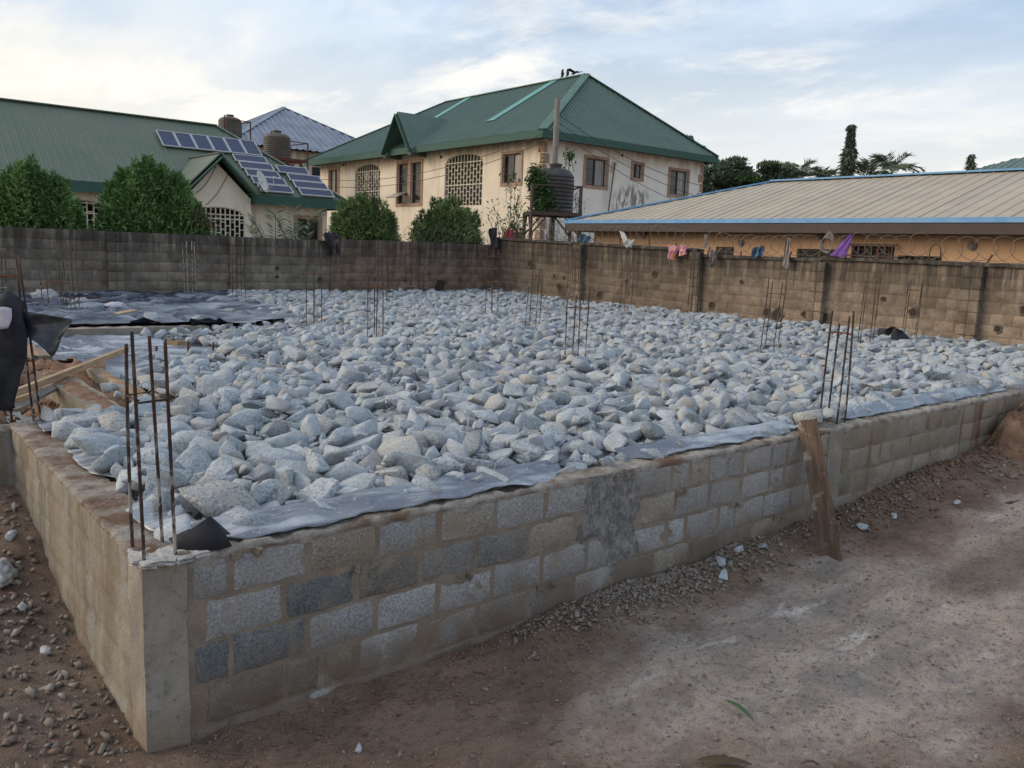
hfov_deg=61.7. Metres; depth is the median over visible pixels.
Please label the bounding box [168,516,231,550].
polythene fold
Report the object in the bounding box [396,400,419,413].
stone
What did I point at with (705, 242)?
rag
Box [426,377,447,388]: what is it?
stone
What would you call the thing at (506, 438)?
stone
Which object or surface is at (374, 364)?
stone
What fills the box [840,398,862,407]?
stone
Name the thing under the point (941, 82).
sky
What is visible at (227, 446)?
stone
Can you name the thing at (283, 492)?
stone
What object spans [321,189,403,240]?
thuja bush
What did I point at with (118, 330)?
strip beam
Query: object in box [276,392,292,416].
stone
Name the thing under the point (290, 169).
solar panel
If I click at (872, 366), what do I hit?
stone
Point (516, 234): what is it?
window
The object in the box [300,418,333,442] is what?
stone
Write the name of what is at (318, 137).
house
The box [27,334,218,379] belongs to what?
polythene sheet
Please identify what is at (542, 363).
stone
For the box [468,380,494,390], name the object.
stone
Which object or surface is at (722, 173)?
tree
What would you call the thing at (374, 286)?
rebar cage
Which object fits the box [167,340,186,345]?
brick piece
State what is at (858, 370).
stone
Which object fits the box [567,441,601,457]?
stone
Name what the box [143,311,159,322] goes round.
stone
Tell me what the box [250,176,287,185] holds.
solar panel
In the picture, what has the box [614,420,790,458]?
polythene edge
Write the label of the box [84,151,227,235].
thuja bush
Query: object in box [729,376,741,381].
stone
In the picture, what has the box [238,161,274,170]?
solar panel
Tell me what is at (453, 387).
stone
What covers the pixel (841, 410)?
stone
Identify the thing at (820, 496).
plank
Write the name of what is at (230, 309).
stone
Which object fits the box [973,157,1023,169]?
distant house
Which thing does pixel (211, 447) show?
stone
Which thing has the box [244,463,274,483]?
stone
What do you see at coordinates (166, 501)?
stone
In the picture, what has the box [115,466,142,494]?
stone
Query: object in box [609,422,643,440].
stone
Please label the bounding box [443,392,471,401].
stone
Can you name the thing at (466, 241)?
razor wire
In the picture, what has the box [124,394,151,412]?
stone
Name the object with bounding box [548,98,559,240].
pole
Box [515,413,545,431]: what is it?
stone
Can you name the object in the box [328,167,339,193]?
window
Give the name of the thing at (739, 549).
loose stone
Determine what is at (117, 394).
stone
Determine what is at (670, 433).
stone
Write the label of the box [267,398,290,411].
stone
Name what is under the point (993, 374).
stone
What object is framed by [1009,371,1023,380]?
stone
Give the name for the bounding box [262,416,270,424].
stone
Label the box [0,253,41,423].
rebar cage
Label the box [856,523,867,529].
loose stone
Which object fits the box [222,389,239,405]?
stone
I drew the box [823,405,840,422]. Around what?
stone
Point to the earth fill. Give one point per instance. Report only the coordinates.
(81, 375)
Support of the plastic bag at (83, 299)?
on the polythene sheet at (207, 306)
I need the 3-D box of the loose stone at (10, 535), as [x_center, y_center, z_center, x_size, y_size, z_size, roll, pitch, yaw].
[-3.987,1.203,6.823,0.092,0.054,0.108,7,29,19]
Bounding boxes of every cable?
[321,130,551,180]
[328,138,552,187]
[560,123,692,194]
[560,131,669,198]
[561,116,722,189]
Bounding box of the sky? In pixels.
[0,0,1023,190]
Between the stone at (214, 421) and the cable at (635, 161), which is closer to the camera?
the stone at (214, 421)
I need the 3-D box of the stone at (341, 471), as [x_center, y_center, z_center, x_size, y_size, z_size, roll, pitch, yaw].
[-1.248,0.657,6.313,0.390,0.235,0.311,1,9,-8]
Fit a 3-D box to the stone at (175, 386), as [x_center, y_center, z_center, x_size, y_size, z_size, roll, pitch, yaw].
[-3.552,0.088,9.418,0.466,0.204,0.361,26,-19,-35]
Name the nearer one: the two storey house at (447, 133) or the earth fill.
the earth fill
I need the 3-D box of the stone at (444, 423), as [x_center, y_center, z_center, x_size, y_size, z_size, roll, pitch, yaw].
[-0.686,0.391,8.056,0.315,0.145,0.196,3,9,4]
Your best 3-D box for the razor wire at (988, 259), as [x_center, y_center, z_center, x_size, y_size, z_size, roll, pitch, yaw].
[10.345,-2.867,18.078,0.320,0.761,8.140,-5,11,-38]
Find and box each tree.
[685,134,757,192]
[734,173,764,186]
[737,159,806,181]
[835,124,858,176]
[963,154,976,169]
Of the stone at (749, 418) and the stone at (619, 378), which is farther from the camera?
the stone at (619, 378)
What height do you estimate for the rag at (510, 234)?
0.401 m
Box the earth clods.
[2,355,1023,767]
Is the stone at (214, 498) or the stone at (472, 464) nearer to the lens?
the stone at (214, 498)
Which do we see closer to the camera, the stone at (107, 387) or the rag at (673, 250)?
the stone at (107, 387)
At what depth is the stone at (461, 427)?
7.72 m
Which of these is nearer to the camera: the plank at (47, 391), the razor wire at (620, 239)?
the plank at (47, 391)
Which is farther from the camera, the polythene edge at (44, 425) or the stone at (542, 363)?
the stone at (542, 363)
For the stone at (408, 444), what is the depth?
6.70 m
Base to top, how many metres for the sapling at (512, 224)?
4.714 m
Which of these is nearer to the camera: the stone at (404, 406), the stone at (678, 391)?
the stone at (404, 406)
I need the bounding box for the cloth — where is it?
[830,234,852,256]
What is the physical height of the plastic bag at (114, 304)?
0.256 m
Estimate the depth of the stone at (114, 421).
7.29 m
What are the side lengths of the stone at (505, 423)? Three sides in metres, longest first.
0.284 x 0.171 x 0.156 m
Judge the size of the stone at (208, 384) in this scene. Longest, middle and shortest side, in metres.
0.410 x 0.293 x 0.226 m
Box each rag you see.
[488,227,498,247]
[505,228,513,237]
[577,234,590,241]
[619,231,626,242]
[624,239,633,248]
[668,244,680,259]
[679,245,686,255]
[703,235,706,247]
[709,248,719,267]
[751,246,764,256]
[782,237,790,268]
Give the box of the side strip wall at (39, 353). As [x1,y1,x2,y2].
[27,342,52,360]
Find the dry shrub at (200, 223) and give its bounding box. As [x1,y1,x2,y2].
[177,203,224,235]
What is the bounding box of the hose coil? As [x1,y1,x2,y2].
[819,232,833,252]
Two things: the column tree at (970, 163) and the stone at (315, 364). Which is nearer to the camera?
the stone at (315, 364)
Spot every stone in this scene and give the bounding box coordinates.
[0,557,17,587]
[4,530,17,540]
[17,602,27,610]
[40,645,51,654]
[52,419,83,441]
[54,408,85,419]
[61,410,114,427]
[64,427,104,448]
[71,432,123,454]
[91,446,126,473]
[98,411,129,431]
[100,383,118,391]
[106,430,132,437]
[114,391,121,398]
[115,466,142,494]
[121,437,144,447]
[123,429,153,437]
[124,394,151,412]
[124,446,135,452]
[132,398,164,416]
[132,410,166,430]
[132,446,179,465]
[137,374,175,390]
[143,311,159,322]
[145,441,161,446]
[145,465,192,491]
[146,420,191,434]
[151,492,177,511]
[153,515,191,542]
[154,442,183,453]
[157,429,172,441]
[159,460,185,469]
[160,469,189,488]
[166,430,212,450]
[167,505,184,514]
[169,379,196,396]
[170,405,191,416]
[172,395,199,412]
[174,493,199,517]
[175,443,211,473]
[179,387,200,397]
[179,480,261,517]
[181,354,211,363]
[189,436,219,460]
[191,316,200,323]
[191,411,215,419]
[193,418,218,428]
[195,474,219,484]
[196,375,224,394]
[196,402,218,418]
[199,427,211,430]
[202,430,213,440]
[205,466,237,479]
[209,457,233,474]
[217,341,234,356]
[218,386,244,397]
[218,440,236,454]
[219,453,254,477]
[220,505,266,525]
[221,424,250,438]
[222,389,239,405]
[223,410,262,434]
[224,308,234,311]
[224,353,252,362]
[225,450,244,460]
[229,403,242,414]
[232,478,251,490]
[241,400,262,408]
[242,409,262,421]
[243,440,265,455]
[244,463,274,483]
[245,442,271,459]
[246,453,261,466]
[249,482,275,503]
[255,367,264,373]
[258,407,278,418]
[258,447,304,465]
[259,421,285,439]
[260,501,280,507]
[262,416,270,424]
[263,420,293,429]
[263,481,295,505]
[264,381,279,388]
[265,431,308,447]
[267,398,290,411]
[273,465,310,491]
[275,459,320,474]
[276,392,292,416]
[286,409,309,422]
[296,477,338,501]
[297,361,319,366]
[299,379,321,386]
[299,399,311,407]
[300,414,321,436]
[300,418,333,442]
[300,448,323,459]
[303,362,314,370]
[305,447,320,460]
[306,452,329,473]
[312,453,331,463]
[313,497,334,509]
[315,413,339,429]
[317,392,353,400]
[321,460,367,482]
[323,445,349,464]
[327,398,355,410]
[328,426,354,446]
[328,427,368,444]
[334,365,364,387]
[334,415,356,428]
[335,487,362,495]
[340,433,381,452]
[340,473,376,488]
[345,406,372,424]
[351,360,381,367]
[355,742,361,752]
[359,449,381,470]
[360,397,384,411]
[374,465,408,480]
[376,384,400,396]
[376,405,394,411]
[377,436,420,467]
[378,411,407,422]
[378,421,386,432]
[383,429,404,437]
[384,475,409,485]
[391,451,432,473]
[394,414,407,432]
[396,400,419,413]
[402,396,417,402]
[405,431,429,455]
[407,408,424,430]
[411,430,438,434]
[411,471,442,492]
[415,464,440,478]
[423,427,444,430]
[424,354,441,365]
[424,418,453,428]
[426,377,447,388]
[432,410,451,418]
[432,455,460,476]
[435,359,452,370]
[441,427,464,443]
[441,471,464,479]
[442,381,458,391]
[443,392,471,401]
[445,425,465,431]
[446,438,468,457]
[450,401,484,413]
[453,456,494,473]
[462,429,482,457]
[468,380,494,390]
[468,444,485,457]
[471,409,498,423]
[476,466,509,489]
[482,431,492,446]
[483,374,513,381]
[483,391,509,406]
[484,394,503,411]
[486,448,513,461]
[490,426,519,434]
[490,434,520,447]
[494,456,517,468]
[497,421,513,426]
[508,408,518,423]
[511,439,544,461]
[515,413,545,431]
[520,405,554,413]
[522,434,555,448]
[530,359,558,367]
[531,389,555,398]
[533,403,546,417]
[535,450,557,462]
[537,392,567,405]
[537,432,566,447]
[538,379,545,390]
[546,421,567,434]
[559,404,578,409]
[563,386,586,392]
[566,407,590,415]
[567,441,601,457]
[567,449,580,461]
[568,421,595,435]
[569,374,590,385]
[571,394,598,402]
[584,414,592,420]
[586,371,610,383]
[596,410,627,418]
[599,404,617,411]
[602,430,628,451]
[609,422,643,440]
[611,371,625,387]
[615,394,635,403]
[618,403,635,413]
[622,387,656,394]
[628,412,639,422]
[629,375,659,388]
[633,409,649,417]
[634,394,666,406]
[640,449,664,458]
[645,438,665,442]
[658,414,683,435]
[658,424,682,437]
[668,384,691,399]
[677,406,704,428]
[681,421,699,435]
[702,389,729,407]
[705,424,722,432]
[711,392,731,409]
[715,556,725,566]
[718,569,727,579]
[720,411,747,428]
[724,407,759,424]
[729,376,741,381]
[732,545,743,552]
[739,390,749,397]
[747,405,766,413]
[748,390,761,394]
[755,376,783,387]
[759,543,766,547]
[762,424,780,434]
[770,389,794,400]
[788,382,804,394]
[788,405,809,412]
[789,401,801,406]
[793,409,822,423]
[814,362,823,377]
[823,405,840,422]
[832,404,847,414]
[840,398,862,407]
[845,376,870,388]
[851,366,868,375]
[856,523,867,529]
[864,393,883,399]
[866,364,883,369]
[866,395,895,412]
[909,374,927,381]
[931,393,955,402]
[948,373,977,384]
[973,370,997,380]
[997,365,1014,373]
[1000,376,1023,389]
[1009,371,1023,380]
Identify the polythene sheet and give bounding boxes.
[0,290,297,323]
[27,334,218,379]
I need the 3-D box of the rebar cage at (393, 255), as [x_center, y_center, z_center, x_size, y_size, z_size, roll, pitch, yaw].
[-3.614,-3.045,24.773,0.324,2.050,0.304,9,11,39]
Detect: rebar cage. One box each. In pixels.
[0,252,6,292]
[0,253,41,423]
[38,263,72,326]
[57,244,79,307]
[124,331,176,560]
[182,241,196,292]
[231,248,245,298]
[305,251,321,325]
[367,268,383,336]
[381,243,394,300]
[405,244,416,290]
[485,249,498,313]
[525,269,542,327]
[564,286,590,359]
[567,248,579,301]
[619,262,633,310]
[687,258,701,312]
[760,277,786,351]
[820,311,854,424]
[857,279,880,342]
[902,279,922,335]
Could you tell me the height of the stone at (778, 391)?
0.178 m
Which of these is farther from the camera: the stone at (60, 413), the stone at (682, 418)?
the stone at (682, 418)
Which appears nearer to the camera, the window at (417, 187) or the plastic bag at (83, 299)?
the plastic bag at (83, 299)
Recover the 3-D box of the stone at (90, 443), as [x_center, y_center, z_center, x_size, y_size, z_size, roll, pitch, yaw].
[-3.193,0.482,6.692,0.452,0.234,0.349,35,16,-21]
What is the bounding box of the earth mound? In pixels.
[987,410,1023,469]
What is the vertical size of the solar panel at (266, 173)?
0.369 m
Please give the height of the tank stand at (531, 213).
4.120 m
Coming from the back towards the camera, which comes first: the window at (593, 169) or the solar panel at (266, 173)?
the window at (593, 169)
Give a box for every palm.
[243,208,301,238]
[271,201,322,239]
[777,158,836,178]
[808,166,841,177]
[835,157,891,174]
[868,151,925,173]
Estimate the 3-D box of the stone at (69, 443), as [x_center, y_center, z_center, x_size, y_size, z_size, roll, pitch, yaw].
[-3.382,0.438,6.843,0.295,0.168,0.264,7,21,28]
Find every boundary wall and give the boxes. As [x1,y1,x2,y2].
[0,226,329,292]
[329,239,493,292]
[493,237,1023,345]
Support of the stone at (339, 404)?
on the stone bed
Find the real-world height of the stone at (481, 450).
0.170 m
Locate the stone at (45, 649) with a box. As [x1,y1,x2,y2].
[40,645,51,654]
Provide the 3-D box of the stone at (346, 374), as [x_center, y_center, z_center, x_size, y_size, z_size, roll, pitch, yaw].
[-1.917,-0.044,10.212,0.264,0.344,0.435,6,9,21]
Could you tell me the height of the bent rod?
0.371 m
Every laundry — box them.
[365,171,377,180]
[455,187,465,195]
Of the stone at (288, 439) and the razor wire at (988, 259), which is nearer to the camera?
the stone at (288, 439)
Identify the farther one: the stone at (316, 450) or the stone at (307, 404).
the stone at (307, 404)
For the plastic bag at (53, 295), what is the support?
on the polythene sheet at (207, 306)
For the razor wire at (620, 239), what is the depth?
27.41 m
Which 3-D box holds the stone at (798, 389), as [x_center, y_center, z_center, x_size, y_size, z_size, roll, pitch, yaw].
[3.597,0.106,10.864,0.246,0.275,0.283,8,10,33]
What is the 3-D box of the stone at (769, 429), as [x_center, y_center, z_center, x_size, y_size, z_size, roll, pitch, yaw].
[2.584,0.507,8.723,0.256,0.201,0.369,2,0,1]
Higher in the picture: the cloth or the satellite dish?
the satellite dish
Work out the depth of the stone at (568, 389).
10.25 m
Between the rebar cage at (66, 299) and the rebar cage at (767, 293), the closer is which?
the rebar cage at (767, 293)
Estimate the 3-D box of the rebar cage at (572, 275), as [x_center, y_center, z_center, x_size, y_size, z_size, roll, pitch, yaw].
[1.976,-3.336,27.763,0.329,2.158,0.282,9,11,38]
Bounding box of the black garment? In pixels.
[0,291,27,410]
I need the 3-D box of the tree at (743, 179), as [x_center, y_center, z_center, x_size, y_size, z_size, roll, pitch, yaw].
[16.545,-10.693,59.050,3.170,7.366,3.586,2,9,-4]
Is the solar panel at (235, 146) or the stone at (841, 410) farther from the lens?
the solar panel at (235, 146)
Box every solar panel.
[156,130,179,147]
[173,132,197,149]
[190,134,214,150]
[207,136,230,152]
[223,137,246,154]
[232,154,268,163]
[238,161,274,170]
[239,139,262,155]
[244,168,280,177]
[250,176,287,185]
[257,183,293,193]
[275,165,309,174]
[286,173,322,182]
[292,180,328,189]
[298,188,334,197]
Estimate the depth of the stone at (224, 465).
5.98 m
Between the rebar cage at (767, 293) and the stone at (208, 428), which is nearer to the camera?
the stone at (208, 428)
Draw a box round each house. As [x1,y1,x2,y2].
[242,107,354,176]
[304,73,718,244]
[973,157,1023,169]
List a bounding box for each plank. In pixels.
[2,384,56,411]
[14,392,33,403]
[16,347,128,396]
[108,309,137,315]
[797,418,841,560]
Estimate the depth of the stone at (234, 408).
8.03 m
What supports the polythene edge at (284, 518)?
on the foundation wall at (239, 631)
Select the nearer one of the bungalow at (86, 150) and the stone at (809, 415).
the stone at (809, 415)
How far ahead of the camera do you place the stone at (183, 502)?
5.42 m
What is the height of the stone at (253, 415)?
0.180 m
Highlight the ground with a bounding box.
[0,423,1023,767]
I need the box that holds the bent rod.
[928,243,940,259]
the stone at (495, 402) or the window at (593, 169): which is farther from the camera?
the window at (593, 169)
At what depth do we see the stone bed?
12.71 m
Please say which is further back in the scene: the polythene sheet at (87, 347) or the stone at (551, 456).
the polythene sheet at (87, 347)
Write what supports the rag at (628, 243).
on the boundary wall at (979, 301)
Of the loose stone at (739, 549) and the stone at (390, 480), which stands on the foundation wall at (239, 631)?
the stone at (390, 480)
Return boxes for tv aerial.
[608,162,617,210]
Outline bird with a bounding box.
[567,68,582,74]
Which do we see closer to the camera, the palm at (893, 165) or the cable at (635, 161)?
the cable at (635, 161)
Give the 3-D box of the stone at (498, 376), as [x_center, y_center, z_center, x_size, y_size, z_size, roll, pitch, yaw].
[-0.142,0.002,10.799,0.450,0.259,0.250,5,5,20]
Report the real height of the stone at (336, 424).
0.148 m
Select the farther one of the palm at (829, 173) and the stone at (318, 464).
the palm at (829, 173)
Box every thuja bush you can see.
[0,151,90,229]
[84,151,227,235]
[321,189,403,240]
[405,193,490,243]
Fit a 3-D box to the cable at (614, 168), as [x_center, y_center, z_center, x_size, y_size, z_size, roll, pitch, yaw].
[6.757,-9.574,40.145,13.012,3.127,0.028,-5,11,-40]
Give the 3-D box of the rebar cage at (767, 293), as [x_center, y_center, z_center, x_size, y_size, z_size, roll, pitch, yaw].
[4.844,-1.145,15.921,0.295,1.651,0.463,8,10,33]
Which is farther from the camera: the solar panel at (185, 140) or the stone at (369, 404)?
the solar panel at (185, 140)
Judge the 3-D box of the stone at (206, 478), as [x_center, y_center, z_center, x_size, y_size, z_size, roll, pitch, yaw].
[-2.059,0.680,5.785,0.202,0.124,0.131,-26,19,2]
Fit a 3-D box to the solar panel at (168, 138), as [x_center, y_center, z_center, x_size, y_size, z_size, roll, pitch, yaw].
[-15.166,-10.816,37.750,0.735,0.774,1.050,-5,11,-38]
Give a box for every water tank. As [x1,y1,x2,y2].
[218,114,241,138]
[263,130,290,157]
[536,163,573,212]
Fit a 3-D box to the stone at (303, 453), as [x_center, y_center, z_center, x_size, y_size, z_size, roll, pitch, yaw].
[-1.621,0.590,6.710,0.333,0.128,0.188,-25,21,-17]
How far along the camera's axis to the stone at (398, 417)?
7.66 m
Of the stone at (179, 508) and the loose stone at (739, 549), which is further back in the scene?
the loose stone at (739, 549)
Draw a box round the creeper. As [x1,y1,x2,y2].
[524,163,560,219]
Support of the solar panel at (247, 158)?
attached to the bungalow at (86, 150)
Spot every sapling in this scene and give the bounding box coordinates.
[481,166,537,237]
[524,215,576,240]
[533,148,544,208]
[563,145,575,170]
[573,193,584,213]
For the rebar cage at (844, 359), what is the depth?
9.31 m
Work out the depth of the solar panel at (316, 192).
39.43 m
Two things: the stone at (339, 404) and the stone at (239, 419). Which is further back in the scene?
the stone at (339, 404)
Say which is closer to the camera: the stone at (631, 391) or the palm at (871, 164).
the stone at (631, 391)
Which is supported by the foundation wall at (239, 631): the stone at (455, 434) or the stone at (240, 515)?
the stone at (240, 515)
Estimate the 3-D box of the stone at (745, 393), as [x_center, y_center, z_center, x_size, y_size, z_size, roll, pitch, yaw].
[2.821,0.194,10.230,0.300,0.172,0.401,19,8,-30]
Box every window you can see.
[295,215,321,239]
[312,167,319,176]
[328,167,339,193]
[395,160,408,206]
[408,159,422,205]
[500,150,523,185]
[502,229,521,238]
[582,154,609,189]
[630,161,644,181]
[667,167,689,197]
[717,247,733,254]
[798,249,833,257]
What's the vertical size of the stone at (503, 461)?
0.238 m
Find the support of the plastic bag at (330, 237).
attached to the boundary wall at (354, 264)
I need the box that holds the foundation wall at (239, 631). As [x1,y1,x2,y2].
[125,389,1023,752]
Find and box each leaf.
[697,755,742,763]
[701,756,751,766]
[707,765,742,767]
[724,699,753,720]
[801,760,819,765]
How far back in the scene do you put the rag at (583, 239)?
27.87 m
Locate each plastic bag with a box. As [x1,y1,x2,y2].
[30,289,59,299]
[71,297,90,302]
[104,302,126,307]
[323,232,340,254]
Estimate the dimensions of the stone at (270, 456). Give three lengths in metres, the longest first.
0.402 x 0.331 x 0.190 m
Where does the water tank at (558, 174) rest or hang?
on the tank stand at (531, 213)
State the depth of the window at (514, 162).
40.01 m
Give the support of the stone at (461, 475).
on the foundation wall at (239, 631)
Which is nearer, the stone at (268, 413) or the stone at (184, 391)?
the stone at (268, 413)
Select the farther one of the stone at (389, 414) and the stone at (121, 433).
the stone at (389, 414)
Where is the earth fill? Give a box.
[0,348,130,423]
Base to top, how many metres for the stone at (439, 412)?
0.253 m
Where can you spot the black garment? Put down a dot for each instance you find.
(13, 342)
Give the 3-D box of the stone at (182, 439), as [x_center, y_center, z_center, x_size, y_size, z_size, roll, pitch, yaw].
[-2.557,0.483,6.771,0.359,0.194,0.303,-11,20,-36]
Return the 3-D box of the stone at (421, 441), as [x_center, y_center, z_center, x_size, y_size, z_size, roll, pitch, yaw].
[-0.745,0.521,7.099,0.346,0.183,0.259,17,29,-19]
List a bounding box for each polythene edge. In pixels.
[34,419,58,430]
[67,448,113,476]
[125,488,198,530]
[191,460,560,538]
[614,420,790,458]
[841,380,1006,418]
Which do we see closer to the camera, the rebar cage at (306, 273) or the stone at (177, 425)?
the stone at (177, 425)
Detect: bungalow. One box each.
[0,98,347,239]
[564,168,1023,263]
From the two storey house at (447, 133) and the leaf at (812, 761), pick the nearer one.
the leaf at (812, 761)
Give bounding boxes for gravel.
[0,446,1023,767]
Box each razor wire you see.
[404,226,490,244]
[498,221,699,247]
[698,231,830,257]
[825,232,1022,263]
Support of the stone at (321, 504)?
on the foundation wall at (239, 631)
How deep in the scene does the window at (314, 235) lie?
40.17 m
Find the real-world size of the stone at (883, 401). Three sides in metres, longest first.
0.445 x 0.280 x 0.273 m
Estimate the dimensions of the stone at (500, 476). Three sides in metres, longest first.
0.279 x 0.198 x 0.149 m
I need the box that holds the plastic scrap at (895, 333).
[877,326,909,339]
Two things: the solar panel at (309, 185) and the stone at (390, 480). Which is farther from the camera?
the solar panel at (309, 185)
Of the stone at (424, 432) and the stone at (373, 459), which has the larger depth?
the stone at (424, 432)
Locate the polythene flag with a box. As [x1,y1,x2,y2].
[22,310,71,355]
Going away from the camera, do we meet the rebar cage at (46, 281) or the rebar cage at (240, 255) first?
the rebar cage at (46, 281)
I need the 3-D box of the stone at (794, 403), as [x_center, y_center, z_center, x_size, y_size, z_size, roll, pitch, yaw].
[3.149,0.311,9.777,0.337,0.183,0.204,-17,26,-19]
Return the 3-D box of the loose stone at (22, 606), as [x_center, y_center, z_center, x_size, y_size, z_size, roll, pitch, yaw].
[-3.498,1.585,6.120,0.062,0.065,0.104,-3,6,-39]
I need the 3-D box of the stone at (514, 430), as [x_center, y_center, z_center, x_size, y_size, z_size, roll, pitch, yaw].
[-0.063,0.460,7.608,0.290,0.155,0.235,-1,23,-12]
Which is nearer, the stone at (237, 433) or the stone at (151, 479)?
the stone at (151, 479)
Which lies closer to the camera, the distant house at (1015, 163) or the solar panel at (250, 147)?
the solar panel at (250, 147)
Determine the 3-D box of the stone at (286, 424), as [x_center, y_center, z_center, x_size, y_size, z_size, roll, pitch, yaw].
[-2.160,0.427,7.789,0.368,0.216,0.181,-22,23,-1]
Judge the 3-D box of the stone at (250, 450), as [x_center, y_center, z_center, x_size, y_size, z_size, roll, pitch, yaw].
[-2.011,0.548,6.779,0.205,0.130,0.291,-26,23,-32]
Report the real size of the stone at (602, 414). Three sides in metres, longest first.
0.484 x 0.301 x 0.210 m
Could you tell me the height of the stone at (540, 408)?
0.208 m
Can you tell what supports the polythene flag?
attached to the black garment
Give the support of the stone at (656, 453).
on the foundation wall at (239, 631)
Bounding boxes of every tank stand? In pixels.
[223,118,250,139]
[274,139,308,169]
[522,183,582,241]
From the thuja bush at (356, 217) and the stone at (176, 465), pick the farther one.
the thuja bush at (356, 217)
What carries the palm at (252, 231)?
on the yard paving
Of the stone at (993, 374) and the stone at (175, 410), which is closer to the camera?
the stone at (175, 410)
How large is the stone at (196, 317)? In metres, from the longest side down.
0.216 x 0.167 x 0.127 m
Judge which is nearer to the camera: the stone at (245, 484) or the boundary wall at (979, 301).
the stone at (245, 484)
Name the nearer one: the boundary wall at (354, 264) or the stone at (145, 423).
the stone at (145, 423)
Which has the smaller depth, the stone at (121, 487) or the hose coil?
the stone at (121, 487)
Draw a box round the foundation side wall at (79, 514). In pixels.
[8,421,171,730]
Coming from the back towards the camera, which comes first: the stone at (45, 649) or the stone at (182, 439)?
the stone at (182, 439)
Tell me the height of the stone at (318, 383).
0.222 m
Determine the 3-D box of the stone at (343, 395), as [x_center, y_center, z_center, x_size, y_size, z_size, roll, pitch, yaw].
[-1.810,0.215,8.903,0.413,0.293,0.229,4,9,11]
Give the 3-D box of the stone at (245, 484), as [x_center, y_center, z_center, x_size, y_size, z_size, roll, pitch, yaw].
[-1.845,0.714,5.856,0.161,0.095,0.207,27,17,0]
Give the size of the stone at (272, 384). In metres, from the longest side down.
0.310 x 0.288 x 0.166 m
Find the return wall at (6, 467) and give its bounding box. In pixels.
[0,424,13,484]
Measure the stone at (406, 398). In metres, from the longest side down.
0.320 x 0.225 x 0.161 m
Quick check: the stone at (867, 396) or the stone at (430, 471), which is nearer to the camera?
the stone at (430, 471)
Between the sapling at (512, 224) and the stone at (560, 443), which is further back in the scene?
the sapling at (512, 224)
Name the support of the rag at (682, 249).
hanging from the boundary wall at (979, 301)
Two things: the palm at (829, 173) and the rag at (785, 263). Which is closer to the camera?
the rag at (785, 263)
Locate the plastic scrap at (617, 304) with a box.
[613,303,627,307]
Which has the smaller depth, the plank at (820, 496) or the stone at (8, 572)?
the stone at (8, 572)
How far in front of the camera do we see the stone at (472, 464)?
6.58 m
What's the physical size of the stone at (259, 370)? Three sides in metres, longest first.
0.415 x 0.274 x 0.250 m
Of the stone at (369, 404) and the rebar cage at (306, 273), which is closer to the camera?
the stone at (369, 404)
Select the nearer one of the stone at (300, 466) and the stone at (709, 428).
the stone at (300, 466)
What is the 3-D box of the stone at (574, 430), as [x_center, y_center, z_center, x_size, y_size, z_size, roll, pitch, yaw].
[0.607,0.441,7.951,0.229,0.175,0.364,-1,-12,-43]
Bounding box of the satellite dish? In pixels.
[257,171,275,192]
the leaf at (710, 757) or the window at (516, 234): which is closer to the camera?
the leaf at (710, 757)
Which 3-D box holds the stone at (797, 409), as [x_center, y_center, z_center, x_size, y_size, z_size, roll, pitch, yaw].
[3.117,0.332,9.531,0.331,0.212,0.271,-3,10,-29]
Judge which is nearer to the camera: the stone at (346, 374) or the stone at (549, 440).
the stone at (549, 440)
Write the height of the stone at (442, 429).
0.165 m
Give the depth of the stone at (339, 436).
6.99 m
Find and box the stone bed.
[40,287,1023,518]
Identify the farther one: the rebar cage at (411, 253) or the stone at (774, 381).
the rebar cage at (411, 253)
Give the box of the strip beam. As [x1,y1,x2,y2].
[63,325,209,337]
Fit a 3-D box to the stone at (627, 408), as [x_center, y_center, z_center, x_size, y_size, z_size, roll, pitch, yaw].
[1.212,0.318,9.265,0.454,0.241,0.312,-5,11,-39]
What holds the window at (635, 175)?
in the two storey house at (447, 133)
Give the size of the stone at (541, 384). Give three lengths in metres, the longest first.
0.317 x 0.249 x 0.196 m
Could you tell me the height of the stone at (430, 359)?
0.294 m
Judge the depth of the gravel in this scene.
6.49 m
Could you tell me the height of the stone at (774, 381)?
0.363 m
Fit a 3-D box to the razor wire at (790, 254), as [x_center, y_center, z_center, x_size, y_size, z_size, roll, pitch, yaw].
[6.603,-3.705,22.740,0.325,0.690,3.994,-5,11,-38]
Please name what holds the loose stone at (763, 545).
on the ground
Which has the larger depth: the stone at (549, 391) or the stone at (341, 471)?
the stone at (549, 391)
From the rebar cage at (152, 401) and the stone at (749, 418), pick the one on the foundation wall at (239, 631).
the rebar cage at (152, 401)

